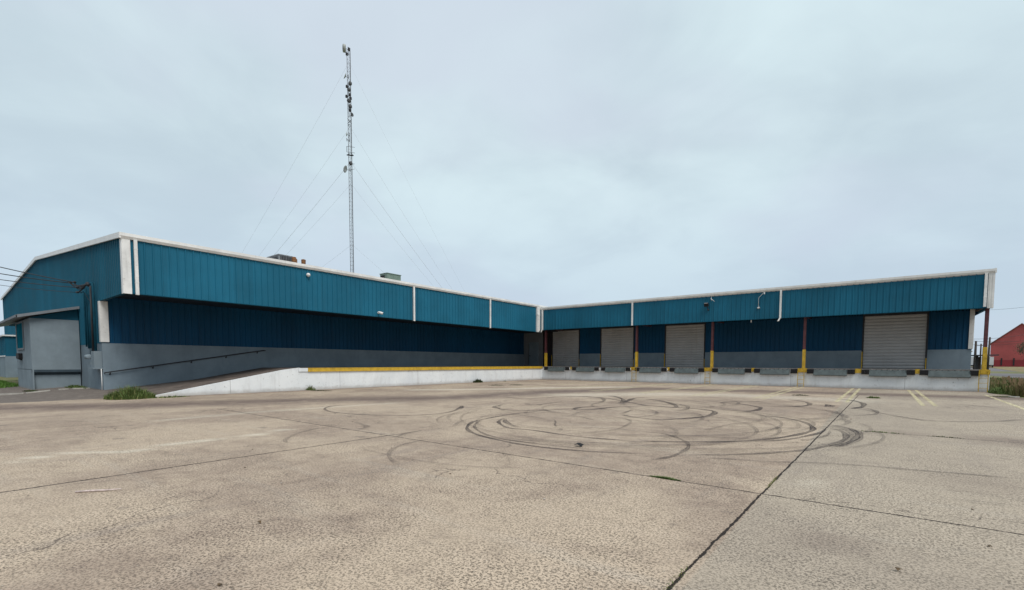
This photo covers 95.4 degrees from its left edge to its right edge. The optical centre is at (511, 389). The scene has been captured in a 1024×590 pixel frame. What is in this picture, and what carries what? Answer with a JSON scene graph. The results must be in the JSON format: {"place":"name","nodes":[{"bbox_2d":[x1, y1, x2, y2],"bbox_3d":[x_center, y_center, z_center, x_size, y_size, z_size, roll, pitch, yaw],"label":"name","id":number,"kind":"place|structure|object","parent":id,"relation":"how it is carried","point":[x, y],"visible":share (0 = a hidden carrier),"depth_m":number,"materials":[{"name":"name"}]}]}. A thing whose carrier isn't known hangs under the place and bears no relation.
{"place":"outdoors","nodes":[
{"label":"outdoors","id":0,"kind":"place"},
{"bbox_2d":[0,379,18,387],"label":"lawn grass","id":1,"kind":"structure","parent":0,"point":[5,384],"depth_m":27.61,"materials":[{"name":"green plant"}]},
{"bbox_2d":[75,488,120,492],"bbox_3d":[-4.901,1.199,5.525,0.457,0.024,0.026,-1,3,-14],"label":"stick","id":2,"kind":"object","parent":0,"point":[95,490],"visible":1,"depth_m":5.51,"materials":[{"name":"beige wood"}]},
{"bbox_2d":[0,366,1023,589],"bbox_3d":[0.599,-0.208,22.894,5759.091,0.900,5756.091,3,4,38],"label":"ground","id":3,"kind":"structure","parent":0,"point":[378,497],"depth_m":5.67,"materials":[{"name":"concrete"}]},
{"bbox_2d":[0,335,17,377],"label":"annex","id":4,"kind":"object","parent":3,"relation":"on","point":[8,361],"visible":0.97,"depth_m":39.96,"materials":[{"name":"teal metal"}]},
{"bbox_2d":[0,306,80,389],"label":"guard shed","id":5,"kind":"structure","parent":3,"relation":"on","point":[48,348],"depth_m":24.52,"materials":[{"name":"grey paint"}]},
{"bbox_2d":[16,321,24,349],"bbox_3d":[-27.167,-2.924,25.730,2.530,1.500,0.047,3,4,38],"label":"window","id":6,"kind":"structure","parent":5,"relation":"in","point":[19,327],"depth_m":25.65,"materials":[{"name":"blue glass"}]},
{"bbox_2d":[0,388,89,394],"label":"kerb","id":7,"kind":"structure","parent":3,"relation":"on","point":[37,391],"depth_m":22.08,"materials":[{"name":"concrete"}]},
{"bbox_2d":[65,384,87,388],"bbox_3d":[-22.974,-0.174,24.551,3.789,0.185,0.735,3,4,38],"label":"weed clump","id":8,"kind":"object","parent":3,"relation":"on","point":[76,386],"visible":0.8,"depth_m":24.25,"materials":[{"name":"green plant"}]},
{"bbox_2d":[102,385,156,399],"bbox_3d":[-16.101,0.061,19.634,1.879,0.666,1.857,3,4,38],"label":"weed clump","id":9,"kind":"object","parent":3,"relation":"on","point":[134,392],"visible":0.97,"depth_m":19.30,"materials":[{"name":"green plant"}]},
{"bbox_2d":[152,395,189,397],"bbox_3d":[-14.833,0.304,20.208,0.536,0.124,1.469,3,4,38],"label":"weed clump","id":10,"kind":"object","parent":3,"relation":"on","point":[171,396],"visible":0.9,"depth_m":20.16,"materials":[{"name":"plant"}]},
{"bbox_2d":[0,232,603,389],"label":"warehouse","id":11,"kind":"structure","parent":3,"relation":"on","point":[154,301],"depth_m":26.54,"materials":[{"name":"blue metal"}]},
{"bbox_2d":[68,281,89,300],"bbox_3d":[-21.608,-4.872,23.157,2.632,1.189,0.295,2,4,31],"label":"cable loop","id":12,"kind":"object","parent":11,"relation":"attached to","point":[82,287],"visible":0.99,"depth_m":22.85,"materials":[{"name":"black rubber"}]},
{"bbox_2d":[0,273,67,282],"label":"service wire","id":13,"kind":"object","parent":12,"relation":"attached to","point":[34,278],"visible":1,"depth_m":25.19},
{"bbox_2d":[0,267,72,282],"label":"service wire","id":14,"kind":"object","parent":12,"relation":"attached to","point":[37,275],"visible":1,"depth_m":24.72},
{"bbox_2d":[0,279,74,287],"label":"service wire","id":15,"kind":"object","parent":12,"relation":"attached to","point":[38,284],"visible":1,"depth_m":24.69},
{"bbox_2d":[2,285,75,292],"bbox_3d":[-32.104,-6.746,28.167,23.831,3.316,0.028,2,4,26],"label":"service wire","id":16,"kind":"object","parent":12,"relation":"attached to","point":[37,289],"visible":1,"depth_m":24.82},
{"bbox_2d":[104,350,265,374],"bbox_3d":[-17.322,-1.542,25.404,0.114,1.365,7.597,3,4,38],"label":"handrail","id":17,"kind":"object","parent":11,"relation":"attached to","point":[109,372],"visible":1,"depth_m":24.80,"materials":[{"name":"metal"}]},
{"bbox_2d":[267,254,305,263],"bbox_3d":[-15.284,-8.229,31.782,1.650,1.430,2.050,3,4,38],"label":"rooftop cooler","id":18,"kind":"object","parent":11,"relation":"on","point":[285,257],"visible":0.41,"depth_m":30.96,"materials":[{"name":"metal"}]},
{"bbox_2d":[380,273,401,280],"bbox_3d":[-9.929,-8.619,38.107,1.000,1.520,1.450,3,4,38],"label":"rooftop air conditioner","id":19,"kind":"object","parent":11,"relation":"on","point":[391,276],"visible":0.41,"depth_m":37.66,"materials":[{"name":"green metal"}]},
{"bbox_2d":[243,44,462,288],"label":"radio mast","id":20,"kind":"object","parent":3,"relation":"on","point":[349,83],"visible":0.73,"depth_m":88.62,"materials":[{"name":"metal"}]},
{"bbox_2d":[110,366,989,396],"bbox_3d":[4.332,-0.460,25.394,34.360,1.340,34.130,3,4,38],"label":"loading dock","id":21,"kind":"object","parent":3,"relation":"on","point":[273,379],"visible":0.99,"depth_m":29.72,"materials":[{"name":"concrete"}]},
{"bbox_2d":[797,368,804,386],"bbox_3d":[19.324,-0.789,31.176,0.392,1.220,0.100,3,4,38],"label":"dock ladder","id":22,"kind":"object","parent":21,"relation":"attached to","point":[800,379],"visible":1,"depth_m":31.21,"materials":[{"name":"metal"}]},
{"bbox_2d":[978,370,988,391],"bbox_3d":[26.153,-0.470,25.860,0.392,1.220,0.100,3,4,38],"label":"dock ladder","id":23,"kind":"object","parent":21,"relation":"attached to","point":[987,381],"visible":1,"depth_m":25.76,"materials":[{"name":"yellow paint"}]},
{"bbox_2d":[649,475,680,480],"bbox_3d":[2.039,1.181,6.224,0.441,0.041,0.111,3,4,38],"label":"weed clump","id":24,"kind":"object","parent":3,"relation":"on","point":[666,477],"visible":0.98,"depth_m":6.21,"materials":[{"name":"green plant"}]},
{"bbox_2d":[325,395,1010,474],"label":"tyre marks","id":25,"kind":"object","parent":3,"relation":"on","point":[470,423],"visible":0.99,"depth_m":11.02,"materials":[{"name":"grey rubber"}]},
{"bbox_2d":[663,566,687,589],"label":"weed clump","id":26,"kind":"object","parent":3,"relation":"on","point":[677,576],"visible":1,"depth_m":3.36,"materials":[{"name":"green plant"}]},
{"bbox_2d":[524,268,996,369],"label":"warehouse","id":27,"kind":"structure","parent":3,"relation":"on","point":[925,321],"depth_m":33.17,"materials":[{"name":"blue metal"}]},
{"bbox_2d":[529,342,538,365],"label":"door","id":28,"kind":"structure","parent":27,"relation":"in","point":[533,346],"depth_m":48.42,"materials":[{"name":"metal"}]},
{"bbox_2d":[551,328,579,365],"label":"roll up door","id":29,"kind":"structure","parent":27,"relation":"in","point":[565,343],"depth_m":46.12,"materials":[{"name":"metal"}]},
{"bbox_2d":[600,326,634,366],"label":"roll up door","id":30,"kind":"structure","parent":27,"relation":"in","point":[616,343],"depth_m":42.77,"materials":[{"name":"metal"}]},
{"bbox_2d":[664,322,705,366],"bbox_3d":[14.474,-3.693,39.074,3.360,3.660,0.235,3,4,38],"label":"roll up door","id":31,"kind":"structure","parent":27,"relation":"in","point":[684,346],"depth_m":39.01,"materials":[{"name":"metal"}]},
{"bbox_2d":[861,311,928,368],"bbox_3d":[25.182,-3.193,30.738,3.360,3.660,0.235,3,4,38],"label":"roll up door","id":32,"kind":"structure","parent":27,"relation":"in","point":[889,340],"depth_m":30.66,"materials":[{"name":"metal"}]},
{"bbox_2d":[524,381,1023,409],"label":"bay lines","id":33,"kind":"object","parent":3,"relation":"on","point":[851,389],"visible":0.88,"depth_m":23.91,"materials":[{"name":"paint"}]},
{"bbox_2d":[981,357,993,367],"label":"parked truck","id":34,"kind":"object","parent":3,"relation":"on","point":[991,361],"visible":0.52,"depth_m":118.49,"materials":[{"name":"white metal"}]},
{"bbox_2d":[986,337,990,369],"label":"utility pole","id":35,"kind":"object","parent":3,"relation":"on","point":[988,353],"visible":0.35,"depth_m":79.92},
{"bbox_2d":[988,386,1007,394],"bbox_3d":[25.644,0.019,24.545,0.904,0.410,2.748,3,4,38],"label":"weed clump","id":36,"kind":"object","parent":3,"relation":"on","point":[998,390],"visible":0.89,"depth_m":24.18,"materials":[{"name":"green plant"}]},
{"bbox_2d":[989,323,1023,366],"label":"red warehouse","id":37,"kind":"structure","parent":3,"relation":"on","point":[1009,356],"depth_m":146.89,"materials":[{"name":"metal"}]},
{"bbox_2d":[989,367,1023,371],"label":"verge","id":38,"kind":"structure","parent":3,"relation":"on","point":[1019,369],"depth_m":110.43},
{"bbox_2d":[0,0,1023,359],"label":"sky","id":39,"kind":"structure","parent":0,"point":[553,152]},
{"bbox_2d":[970,367,1023,377],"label":"road","id":40,"kind":"structure","parent":0,"point":[1006,374],"depth_m":69.34,"materials":[{"name":"grey asphalt"}]},
{"bbox_2d":[973,341,976,368],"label":"utility pole","id":41,"kind":"object","parent":40,"relation":"on","point":[975,349],"visible":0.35,"depth_m":100.10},
{"bbox_2d":[971,354,998,368],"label":"shelter","id":42,"kind":"object","parent":40,"relation":"on","point":[977,362],"visible":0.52,"depth_m":69.84,"materials":[{"name":"metal"}]},
{"bbox_2d":[1015,339,1023,354],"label":"tree","id":43,"kind":"object","parent":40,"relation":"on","point":[1021,348],"visible":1,"depth_m":60.35,"materials":[{"name":"green plant"}]},
{"bbox_2d":[989,376,1023,396],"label":"tall grass","id":44,"kind":"structure","parent":0,"point":[1011,386],"depth_m":23.95,"materials":[{"name":"beige plant"}]}
]}

